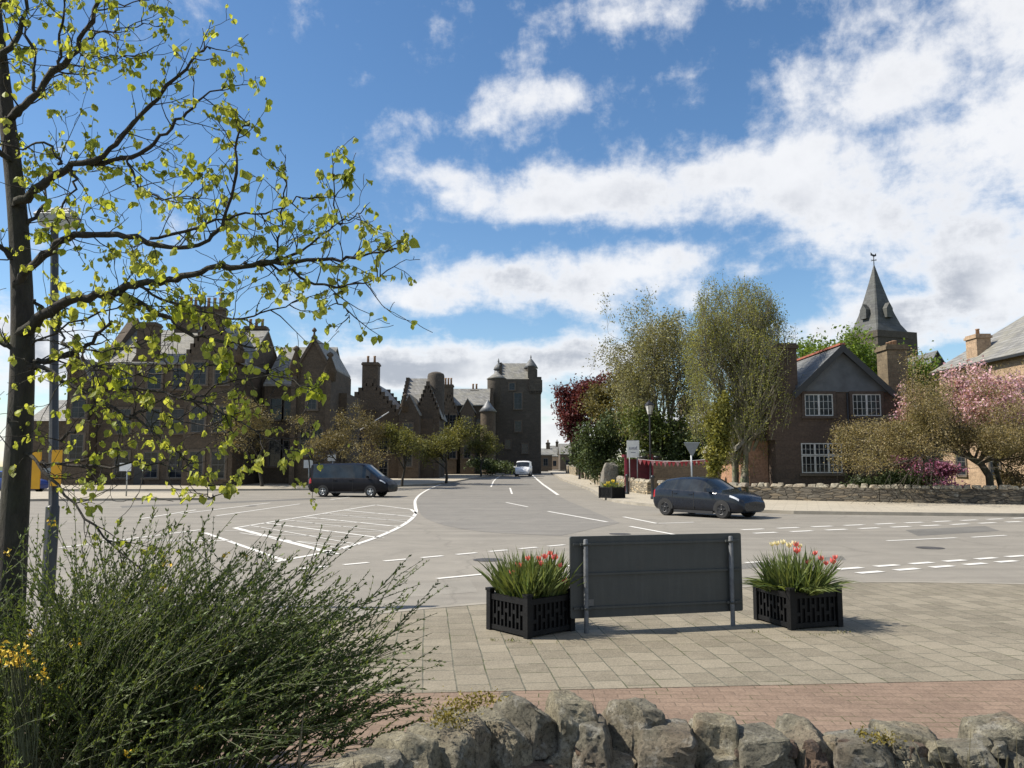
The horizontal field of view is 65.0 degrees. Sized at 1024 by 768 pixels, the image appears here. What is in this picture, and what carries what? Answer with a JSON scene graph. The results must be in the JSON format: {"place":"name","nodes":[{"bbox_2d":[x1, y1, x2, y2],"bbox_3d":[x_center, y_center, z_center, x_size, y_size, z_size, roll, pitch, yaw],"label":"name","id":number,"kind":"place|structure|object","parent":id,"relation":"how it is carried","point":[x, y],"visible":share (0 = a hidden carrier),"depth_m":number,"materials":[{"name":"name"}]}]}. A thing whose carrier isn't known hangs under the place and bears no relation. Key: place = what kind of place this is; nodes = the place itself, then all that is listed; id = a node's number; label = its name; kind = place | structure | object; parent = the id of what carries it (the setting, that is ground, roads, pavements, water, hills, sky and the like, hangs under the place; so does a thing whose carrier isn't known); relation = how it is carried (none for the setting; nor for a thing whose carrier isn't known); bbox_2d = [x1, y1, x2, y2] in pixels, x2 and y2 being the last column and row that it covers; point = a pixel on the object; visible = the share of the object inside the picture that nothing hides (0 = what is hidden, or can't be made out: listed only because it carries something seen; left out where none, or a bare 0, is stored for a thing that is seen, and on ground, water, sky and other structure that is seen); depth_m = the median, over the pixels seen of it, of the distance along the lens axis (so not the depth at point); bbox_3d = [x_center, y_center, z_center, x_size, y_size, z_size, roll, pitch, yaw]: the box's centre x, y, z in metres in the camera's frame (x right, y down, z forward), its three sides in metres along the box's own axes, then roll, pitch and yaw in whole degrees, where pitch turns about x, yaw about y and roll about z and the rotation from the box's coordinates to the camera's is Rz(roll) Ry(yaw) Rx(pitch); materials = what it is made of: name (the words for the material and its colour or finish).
{"place":"outdoors","nodes":[
{"label":"outdoors","id":0,"kind":"place"},
{"bbox_2d":[47,473,499,488],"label":"street footway","id":1,"kind":"structure","parent":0,"point":[453,477],"depth_m":63.37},
{"bbox_2d":[208,395,315,485],"bbox_3d":[-19.267,4.362,61.556,8.518,7.013,8.406,0,-6,0],"label":"tree","id":2,"kind":"object","parent":1,"relation":"on","point":[257,424],"visible":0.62,"depth_m":61.18,"materials":[{"name":"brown plant"}]},
{"bbox_2d":[304,399,390,466],"bbox_3d":[-12.075,4.309,59.580,6.764,6.732,6.977,0,-6,0],"label":"tree","id":3,"kind":"object","parent":1,"relation":"on","point":[341,441],"visible":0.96,"depth_m":59.44,"materials":[{"name":"green plant"}]},
{"bbox_2d":[374,419,430,485],"bbox_3d":[-8.624,5.265,61.453,5.500,5.127,3.763,-4,-7,36],"label":"tree","id":4,"kind":"object","parent":1,"relation":"on","point":[402,438],"visible":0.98,"depth_m":60.94,"materials":[{"name":"green plant"}]},
{"bbox_2d":[413,415,485,482],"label":"tree","id":5,"kind":"object","parent":1,"relation":"on","point":[437,447],"visible":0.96,"depth_m":68.84,"materials":[{"name":"green plant"}]},
{"bbox_2d":[458,423,503,475],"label":"tree","id":6,"kind":"object","parent":1,"relation":"on","point":[487,443],"visible":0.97,"depth_m":92.39,"materials":[{"name":"green plant"}]},
{"bbox_2d":[0,471,1023,645],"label":"road","id":7,"kind":"structure","parent":0,"point":[419,536],"depth_m":20.34,"materials":[{"name":"asphalt"}]},
{"bbox_2d":[33,208,79,605],"bbox_3d":[-6.382,0.255,11.031,0.496,5.432,0.340,0,-6,0],"label":"street lamp","id":8,"kind":"object","parent":7,"relation":"on","point":[53,502],"visible":0.48,"depth_m":10.96,"materials":[{"name":"metal"}]},
{"bbox_2d":[31,450,62,488],"bbox_3d":[-6.257,1.150,10.819,0.400,0.522,0.050,0,-6,0],"label":"notice board","id":9,"kind":"object","parent":8,"relation":"attached to","point":[36,475],"visible":0.74,"depth_m":10.80,"materials":[{"name":"metal"}]},
{"bbox_2d":[0,492,211,498],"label":"traffic island","id":10,"kind":"structure","parent":7,"relation":"on","point":[38,495],"depth_m":46.94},
{"bbox_2d":[30,497,212,500],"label":"traffic island kerb","id":11,"kind":"structure","parent":7,"relation":"on","point":[114,499],"depth_m":43.13,"materials":[{"name":"concrete"}]},
{"bbox_2d":[58,496,378,547],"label":"parking bay lines","id":12,"kind":"object","parent":7,"relation":"on","point":[195,530],"visible":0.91,"depth_m":29.19,"materials":[{"name":"paint"}]},
{"bbox_2d":[121,497,330,507],"bbox_3d":[-14.170,6.086,41.618,1.806,0.032,13.473,-4,-7,35],"label":"trench patch","id":13,"kind":"object","parent":7,"relation":"on","point":[221,502],"visible":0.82,"depth_m":40.92,"materials":[{"name":"asphalt"}]},
{"bbox_2d":[0,473,504,490],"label":"street kerb","id":14,"kind":"structure","parent":7,"relation":"on","point":[261,489],"depth_m":56.42,"materials":[{"name":"concrete"}]},
{"bbox_2d":[205,505,417,559],"bbox_3d":[-5.934,4.618,27.120,5.275,0.001,22.607,0,-6,0],"label":"hatching","id":15,"kind":"object","parent":7,"relation":"on","point":[287,541],"visible":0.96,"depth_m":22.39,"materials":[{"name":"paint"}]},
{"bbox_2d":[308,463,397,496],"bbox_3d":[-9.443,5.724,48.017,4.980,1.982,2.296,-1,-6,13],"label":"panel van","id":16,"kind":"object","parent":7,"relation":"on","point":[337,479],"visible":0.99,"depth_m":47.23,"materials":[{"name":"blue paint"}]},
{"bbox_2d":[270,484,440,562],"bbox_3d":[-5.080,6.883,51.971,1.711,0.535,73.478,0,-6,-2],"label":"edge line","id":17,"kind":"object","parent":7,"relation":"on","point":[409,520],"visible":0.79,"depth_m":22.73,"materials":[{"name":"paint"}]},
{"bbox_2d":[396,580,477,597],"bbox_3d":[-1.146,3.104,12.221,1.613,0.001,1.216,3,-6,-26],"label":"road patch","id":18,"kind":"object","parent":7,"relation":"on","point":[454,587],"visible":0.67,"depth_m":12.19,"materials":[{"name":"asphalt"}]},
{"bbox_2d":[653,476,764,518],"bbox_3d":[7.268,4.170,29.873,2.134,1.465,4.020,5,-8,-40],"label":"hatchback car","id":19,"kind":"object","parent":7,"relation":"on","point":[721,498],"visible":1,"depth_m":29.22,"materials":[{"name":"blue paint"}]},
{"bbox_2d":[548,471,1023,516],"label":"footway kerb","id":20,"kind":"structure","parent":7,"relation":"on","point":[861,513],"depth_m":30.54,"materials":[{"name":"concrete"}]},
{"bbox_2d":[740,519,1023,532],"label":"give way line","id":21,"kind":"object","parent":7,"relation":"on","point":[867,528],"visible":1,"depth_m":24.61,"materials":[{"name":"paint"}]},
{"bbox_2d":[837,555,1023,573],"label":"give way line","id":22,"kind":"object","parent":7,"relation":"on","point":[930,566],"visible":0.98,"depth_m":15.11,"materials":[{"name":"paint"}]},
{"bbox_2d":[906,526,998,535],"bbox_3d":[12.698,4.222,23.186,5.088,0.001,1.494,3,-7,-27],"label":"road patch","id":23,"kind":"object","parent":7,"relation":"on","point":[934,531],"visible":1,"depth_m":23.16,"materials":[{"name":"asphalt"}]},
{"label":"soil bed","id":24,"kind":"structure","parent":7,"relation":"on","visible":0},
{"bbox_2d":[0,640,63,767],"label":"wallflower plant","id":25,"kind":"object","parent":24,"relation":"on","point":[14,665],"visible":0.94,"depth_m":3.85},
{"bbox_2d":[0,0,432,767],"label":"lime tree","id":26,"kind":"object","parent":24,"relation":"on","point":[20,340],"visible":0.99,"depth_m":5.00,"materials":[{"name":"green plant"}]},
{"bbox_2d":[0,489,448,767],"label":"broom bush","id":27,"kind":"object","parent":24,"relation":"on","point":[175,695],"visible":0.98,"depth_m":4.24,"materials":[{"name":"green plant"}]},
{"bbox_2d":[297,684,1023,767],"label":"rubble wall","id":28,"kind":"structure","parent":24,"relation":"on","point":[564,729],"depth_m":3.82,"materials":[{"name":"stone"}]},
{"bbox_2d":[910,732,1016,767],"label":"dry weed","id":29,"kind":"object","parent":24,"relation":"on","point":[967,757],"visible":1,"depth_m":3.65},
{"bbox_2d":[0,0,1023,466],"label":"sky","id":30,"kind":"structure","parent":0,"point":[540,158],"materials":[{"name":"blue"}]},
{"bbox_2d":[417,474,618,535],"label":"road","id":31,"kind":"structure","parent":0,"point":[479,504],"depth_m":35.10,"materials":[{"name":"asphalt"}]},
{"bbox_2d":[514,461,531,475],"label":"van","id":32,"kind":"object","parent":31,"relation":"on","point":[523,467],"visible":1,"depth_m":94.23,"materials":[{"name":"white paint"}]},
{"bbox_2d":[490,476,1005,540],"bbox_3d":[1.152,7.742,61.187,10.013,0.698,84.547,1,-6,-10],"label":"line","id":33,"kind":"object","parent":31,"relation":"on","point":[687,522],"visible":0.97,"depth_m":26.35,"materials":[{"name":"paint"}]},
{"bbox_2d":[24,680,1023,767],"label":"brick pavement","id":34,"kind":"structure","parent":0,"point":[940,710],"depth_m":6.21,"materials":[{"name":"brick"}]},
{"bbox_2d":[34,582,1023,693],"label":"slab pavement","id":35,"kind":"structure","parent":0,"point":[935,632],"depth_m":8.10,"materials":[{"name":"stone"}]},
{"bbox_2d":[485,587,574,639],"bbox_3d":[0.206,2.515,8.992,0.720,0.460,0.720,5,-8,-40],"label":"flower tub","id":36,"kind":"object","parent":35,"relation":"on","point":[527,616],"visible":0.91,"depth_m":8.77,"materials":[{"name":"black plastic"}]},
{"bbox_2d":[473,548,584,598],"bbox_3d":[0.249,2.111,9.024,1.180,0.558,1.225,4,-7,-36],"label":"tulip clump","id":37,"kind":"object","parent":36,"relation":"on","point":[538,578],"visible":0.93,"depth_m":8.85,"materials":[{"name":"green plant"}]},
{"bbox_2d":[253,581,1023,629],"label":"flush kerb","id":38,"kind":"structure","parent":35,"relation":"on","point":[742,586],"depth_m":10.75,"materials":[{"name":"concrete"}]},
{"bbox_2d":[569,533,742,633],"bbox_3d":[1.667,2.249,9.088,2.093,1.070,0.113,1,-6,-14],"label":"sign board","id":39,"kind":"object","parent":35,"relation":"on","point":[638,575],"visible":0.94,"depth_m":9.11,"materials":[{"name":"metal"}]},
{"bbox_2d":[753,585,843,630],"bbox_3d":[3.327,2.556,9.392,0.720,0.460,0.720,2,-6,-18],"label":"flower tub","id":40,"kind":"object","parent":35,"relation":"on","point":[790,609],"visible":0.83,"depth_m":9.13,"materials":[{"name":"black plastic"}]},
{"bbox_2d":[741,539,860,595],"bbox_3d":[3.346,2.120,9.416,1.353,0.629,1.384,-4,-7,33],"label":"tulip clump","id":41,"kind":"object","parent":40,"relation":"in","point":[805,575],"visible":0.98,"depth_m":9.26,"materials":[{"name":"green plant"}]},
{"bbox_2d":[550,470,1023,512],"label":"footway","id":42,"kind":"structure","parent":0,"point":[795,505],"depth_m":35.50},
{"bbox_2d":[557,437,588,478],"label":"shrub","id":43,"kind":"object","parent":42,"relation":"on","point":[574,453],"visible":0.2,"depth_m":80.05,"materials":[{"name":"green plant"}]},
{"bbox_2d":[549,368,615,477],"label":"tree","id":44,"kind":"object","parent":42,"relation":"on","point":[569,414],"visible":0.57,"depth_m":83.49,"materials":[{"name":"red plant"}]},
{"bbox_2d":[567,407,626,482],"bbox_3d":[7.055,4.834,62.102,5.606,6.500,5.090,0,-6,0],"label":"shrub","id":45,"kind":"object","parent":42,"relation":"on","point":[602,447],"visible":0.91,"depth_m":61.64,"materials":[{"name":"green plant"}]},
{"bbox_2d":[600,462,618,486],"bbox_3d":[7.056,6.698,58.395,1.268,2.002,0.958,1,-6,-12],"label":"stone","id":46,"kind":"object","parent":42,"relation":"on","point":[609,472],"depth_m":58.06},
{"bbox_2d":[599,486,624,498],"bbox_3d":[5.450,5.890,43.851,1.040,0.650,1.040,5,-7,-38],"label":"flower tub","id":47,"kind":"object","parent":42,"relation":"on","point":[612,492],"visible":0.98,"depth_m":43.52,"materials":[{"name":"black plastic"}]},
{"bbox_2d":[572,360,665,453],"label":"tree","id":48,"kind":"object","parent":42,"relation":"on","point":[597,403],"visible":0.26,"depth_m":70.64,"materials":[{"name":"green plant"}]},
{"bbox_2d":[627,440,638,491],"bbox_3d":[7.728,5.265,51.235,0.843,3.422,0.121,0,-6,0],"label":"notice sign","id":49,"kind":"object","parent":42,"relation":"on","point":[632,448],"visible":0.89,"depth_m":51.28,"materials":[{"name":"metal"}]},
{"bbox_2d":[630,478,650,493],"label":"roadside wall","id":50,"kind":"structure","parent":42,"relation":"on","point":[640,485],"depth_m":49.43,"materials":[{"name":"stone"}]},
{"bbox_2d":[639,400,663,479],"bbox_3d":[8.684,3.916,50.331,1.632,5.892,1.023,0,-6,0],"label":"street lamp","id":51,"kind":"object","parent":42,"relation":"on","point":[649,405],"visible":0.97,"depth_m":50.36,"materials":[{"name":"metal"}]},
{"bbox_2d":[615,400,695,457],"bbox_3d":[10.462,4.364,57.917,6.411,6.282,7.115,0,-6,0],"label":"shrub","id":52,"kind":"object","parent":42,"relation":"on","point":[662,429],"visible":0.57,"depth_m":56.61,"materials":[{"name":"green plant"}]},
{"bbox_2d":[695,390,736,477],"bbox_3d":[11.418,3.283,44.196,2.385,5.974,1.870,5,-8,-41],"label":"conifer","id":53,"kind":"object","parent":42,"relation":"on","point":[716,455],"visible":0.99,"depth_m":43.80,"materials":[{"name":"green plant"}]},
{"bbox_2d":[749,482,1023,504],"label":"roadside wall","id":54,"kind":"structure","parent":42,"relation":"on","point":[988,494],"depth_m":38.51,"materials":[{"name":"stone"}]},
{"bbox_2d":[992,466,1023,487],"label":"shrub","id":55,"kind":"object","parent":42,"relation":"on","point":[1006,479],"visible":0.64,"depth_m":43.86,"materials":[{"name":"green plant"}]},
{"bbox_3d":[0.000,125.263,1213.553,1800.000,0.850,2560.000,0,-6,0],"label":"ground","id":56,"kind":"structure","parent":0,"visible":0},
{"bbox_2d":[33,297,276,485],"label":"baronial hotel","id":57,"kind":"structure","parent":56,"relation":"on","point":[194,444],"depth_m":65.68,"materials":[{"name":"brown stone"}]},
{"bbox_2d":[67,432,85,460],"bbox_3d":[-34.992,5.038,64.562,1.500,2.300,0.140,0,-6,0],"label":"window","id":58,"kind":"structure","parent":57,"relation":"in","point":[79,447],"depth_m":64.60,"materials":[{"name":"glass"}]},
{"bbox_2d":[69,395,87,418],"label":"window","id":59,"kind":"structure","parent":57,"relation":"in","point":[76,408],"depth_m":64.91,"materials":[{"name":"glass"}]},
{"bbox_2d":[111,450,130,479],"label":"window","id":60,"kind":"structure","parent":57,"relation":"in","point":[121,474],"depth_m":65.61,"materials":[{"name":"glass"}]},
{"bbox_2d":[113,407,133,434],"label":"window","id":61,"kind":"structure","parent":57,"relation":"in","point":[130,409],"depth_m":66.02,"materials":[{"name":"glass"}]},
{"bbox_2d":[140,450,160,479],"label":"window","id":62,"kind":"structure","parent":57,"relation":"in","point":[154,474],"depth_m":65.63,"materials":[{"name":"glass"}]},
{"bbox_2d":[142,407,162,434],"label":"window","id":63,"kind":"structure","parent":57,"relation":"in","point":[147,414],"depth_m":66.02,"materials":[{"name":"glass"}]},
{"bbox_2d":[145,366,163,390],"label":"window","id":64,"kind":"structure","parent":57,"relation":"in","point":[160,378],"depth_m":66.34,"materials":[{"name":"glass"}]},
{"bbox_2d":[165,450,181,479],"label":"window","id":65,"kind":"structure","parent":57,"relation":"in","point":[175,474],"depth_m":65.61,"materials":[{"name":"glass"}]},
{"bbox_2d":[167,407,183,434],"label":"window","id":66,"kind":"structure","parent":57,"relation":"in","point":[177,413],"depth_m":66.05,"materials":[{"name":"glass"}]},
{"bbox_2d":[169,366,184,390],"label":"window","id":67,"kind":"structure","parent":57,"relation":"in","point":[181,373],"depth_m":66.34,"materials":[{"name":"glass"}]},
{"bbox_2d":[186,449,205,479],"bbox_3d":[-24.806,6.338,63.123,1.450,2.400,0.140,0,-6,0],"label":"window","id":68,"kind":"structure","parent":57,"relation":"in","point":[191,452],"depth_m":63.16,"materials":[{"name":"glass"}]},
{"bbox_2d":[188,405,206,433],"bbox_3d":[-24.806,2.782,63.485,1.450,2.300,0.140,0,-6,0],"label":"window","id":69,"kind":"structure","parent":57,"relation":"in","point":[193,428],"depth_m":63.49,"materials":[{"name":"glass"}]},
{"bbox_2d":[191,360,208,385],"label":"window","id":70,"kind":"structure","parent":57,"relation":"in","point":[203,380],"depth_m":63.88,"materials":[{"name":"glass"}]},
{"bbox_2d":[208,449,227,479],"bbox_3d":[-23.081,6.338,63.123,1.450,2.400,0.140,0,-6,0],"label":"window","id":71,"kind":"structure","parent":57,"relation":"in","point":[214,463],"depth_m":63.15,"materials":[{"name":"glass"}]},
{"bbox_2d":[210,405,228,433],"bbox_3d":[-23.081,2.782,63.485,1.450,2.300,0.140,0,-6,0],"label":"window","id":72,"kind":"structure","parent":57,"relation":"in","point":[213,410],"depth_m":63.52,"materials":[{"name":"glass"}]},
{"bbox_2d":[211,360,229,385],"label":"window","id":73,"kind":"structure","parent":57,"relation":"in","point":[216,373],"depth_m":63.83,"materials":[{"name":"glass"}]},
{"bbox_2d":[259,327,359,484],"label":"courthouse","id":74,"kind":"structure","parent":56,"relation":"on","point":[316,360],"depth_m":68.00,"materials":[{"name":"brown stone"}]},
{"bbox_2d":[266,439,282,467],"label":"window","id":75,"kind":"structure","parent":74,"relation":"in","point":[275,452],"depth_m":68.21,"materials":[{"name":"glass"}]},
{"bbox_2d":[268,397,283,420],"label":"window","id":76,"kind":"structure","parent":74,"relation":"in","point":[275,401],"depth_m":68.61,"materials":[{"name":"glass"}]},
{"bbox_2d":[354,356,446,478],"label":"crowstepped house","id":77,"kind":"structure","parent":56,"relation":"on","point":[419,409],"depth_m":84.37,"materials":[{"name":"brown stone"}]},
{"bbox_2d":[444,378,496,473],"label":"castle wing","id":78,"kind":"structure","parent":56,"relation":"on","point":[478,404],"depth_m":103.50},
{"bbox_2d":[464,455,514,475],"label":"bush","id":79,"kind":"object","parent":56,"relation":"on","point":[489,465],"visible":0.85,"depth_m":97.30,"materials":[{"name":"green plant"}]},
{"bbox_2d":[487,355,541,473],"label":"castle tower","id":80,"kind":"structure","parent":56,"relation":"on","point":[517,389],"depth_m":114.18,"materials":[{"name":"stone"}]},
{"bbox_2d":[513,392,522,409],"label":"window","id":81,"kind":"structure","parent":80,"relation":"in","point":[517,396],"depth_m":114.32,"materials":[{"name":"glass"}]},
{"bbox_2d":[541,440,552,470],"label":"street house","id":82,"kind":"structure","parent":56,"relation":"on","point":[546,457],"depth_m":149.35,"materials":[{"name":"brown stone"}]},
{"bbox_2d":[557,444,576,469],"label":"street house","id":83,"kind":"structure","parent":56,"relation":"on","point":[562,463],"depth_m":189.26,"materials":[{"name":"grey stone"}]},
{"bbox_2d":[703,340,916,486],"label":"gabled house","id":84,"kind":"structure","parent":56,"relation":"on","point":[833,383],"depth_m":44.09,"materials":[{"name":"brown brick"}]},
{"bbox_2d":[801,391,837,418],"bbox_3d":[16.818,1.140,44.052,1.950,1.500,0.140,0,-6,0],"label":"window","id":85,"kind":"structure","parent":84,"relation":"in","point":[815,404],"depth_m":44.07,"materials":[{"name":"white paint"}]},
{"bbox_2d":[801,443,841,454],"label":"window","id":86,"kind":"structure","parent":84,"relation":"in","point":[806,448],"depth_m":43.84,"materials":[{"name":"white paint"}]},
{"bbox_2d":[801,455,842,472],"bbox_3d":[16.872,4.366,43.756,2.200,0.950,0.050,0,-6,0],"label":"window","id":87,"kind":"structure","parent":84,"relation":"in","point":[810,463],"depth_m":43.75,"materials":[{"name":"white paint"}]},
{"bbox_2d":[849,391,885,418],"bbox_3d":[19.443,1.140,44.052,1.950,1.500,0.140,0,-6,0],"label":"window","id":88,"kind":"structure","parent":84,"relation":"in","point":[861,403],"depth_m":44.07,"materials":[{"name":"white paint"}]},
{"bbox_2d":[908,350,944,472],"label":"cathedral transept","id":89,"kind":"structure","parent":56,"relation":"on","point":[933,354],"depth_m":95.78,"materials":[{"name":"stone"}]},
{"bbox_2d":[929,316,1023,488],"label":"sunlit house","id":90,"kind":"structure","parent":56,"relation":"on","point":[1004,346],"depth_m":55.91,"materials":[{"name":"stone"}]},
{"bbox_2d":[955,448,968,476],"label":"window","id":91,"kind":"structure","parent":90,"relation":"in","point":[963,461],"depth_m":57.61,"materials":[{"name":"glass"}]},
{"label":"lawn","id":92,"kind":"structure","parent":0,"visible":0},
{"bbox_2d":[621,454,652,490],"bbox_3d":[8.152,5.819,52.053,1.926,2.486,1.250,0,-6,0],"label":"red shelter","id":93,"kind":"object","parent":92,"relation":"on","point":[643,471],"visible":0.4,"depth_m":52.48,"materials":[{"name":"paint"}]},
{"bbox_2d":[583,286,717,453],"bbox_3d":[11.254,0.294,59.234,10.692,14.721,10.131,4,-7,-36],"label":"tree","id":94,"kind":"object","parent":92,"relation":"on","point":[645,352],"visible":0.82,"depth_m":57.57,"materials":[{"name":"green plant"}]},
{"bbox_2d":[609,442,701,473],"bbox_3d":[11.905,5.770,57.029,10.257,4.252,4.804,0,-6,0],"label":"shrub","id":95,"kind":"object","parent":92,"relation":"on","point":[662,454],"visible":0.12,"depth_m":56.18,"materials":[{"name":"green plant"}]},
{"bbox_2d":[655,407,709,462],"bbox_3d":[12.668,4.544,56.365,6.351,5.703,6.640,0,-6,0],"label":"shrub","id":96,"kind":"object","parent":92,"relation":"on","point":[681,452],"visible":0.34,"depth_m":55.60,"materials":[{"name":"green plant"}]},
{"bbox_2d":[653,460,720,488],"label":"garden wall","id":97,"kind":"structure","parent":92,"relation":"on","point":[663,472],"depth_m":52.95,"materials":[{"name":"brick"}]},
{"bbox_2d":[638,459,707,466],"bbox_3d":[9.800,4.779,48.759,4.315,0.490,0.045,0,-6,0],"label":"bunting","id":98,"kind":"object","parent":97,"relation":"attached to","point":[669,462],"visible":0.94,"depth_m":48.76,"materials":[{"name":"fabric"}]},
{"bbox_2d":[672,269,803,491],"bbox_3d":[13.058,0.027,46.689,7.952,13.042,8.987,0,-6,0],"label":"tree","id":99,"kind":"object","parent":92,"relation":"on","point":[739,358],"visible":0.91,"depth_m":45.25,"materials":[{"name":"green plant"}]},
{"bbox_2d":[783,321,916,374],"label":"tree","id":100,"kind":"object","parent":92,"relation":"on","point":[865,355],"visible":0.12,"depth_m":65.57,"materials":[{"name":"green plant"}]},
{"bbox_2d":[849,253,917,361],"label":"cathedral tower","id":101,"kind":"structure","parent":92,"relation":"on","point":[877,315],"depth_m":111.92,"materials":[{"name":"stone"}]},
{"bbox_2d":[840,464,944,487],"bbox_3d":[19.533,5.218,41.031,5.096,2.356,3.312,0,-6,0],"label":"hedge","id":102,"kind":"object","parent":92,"relation":"on","point":[896,476],"visible":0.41,"depth_m":40.66,"materials":[{"name":"green plant"}]},
{"bbox_2d":[823,347,1023,504],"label":"cherry tree","id":103,"kind":"object","parent":92,"relation":"on","point":[932,414],"visible":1,"depth_m":38.23,"materials":[{"name":"pink plant"}]},
{"bbox_2d":[889,379,958,467],"bbox_3d":[22.165,2.870,42.945,4.286,6.518,3.564,0,-6,0],"label":"cherry tree","id":104,"kind":"object","parent":92,"relation":"on","point":[898,411],"visible":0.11,"depth_m":43.08,"materials":[{"name":"pink plant"}]},
{"bbox_2d":[908,340,947,441],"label":"tree","id":105,"kind":"object","parent":92,"relation":"on","point":[926,368],"visible":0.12,"depth_m":66.88,"materials":[{"name":"green plant"}]},
{"bbox_2d":[890,455,969,487],"bbox_3d":[21.426,4.844,41.305,3.809,2.545,4.242,-2,-6,22],"label":"shrub","id":106,"kind":"object","parent":92,"relation":"on","point":[946,469],"visible":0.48,"depth_m":41.03,"materials":[{"name":"purple plant"}]},
{"bbox_2d":[932,355,1023,486],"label":"cherry tree","id":107,"kind":"object","parent":92,"relation":"on","point":[964,386],"visible":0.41,"depth_m":41.73,"materials":[{"name":"pink plant"}]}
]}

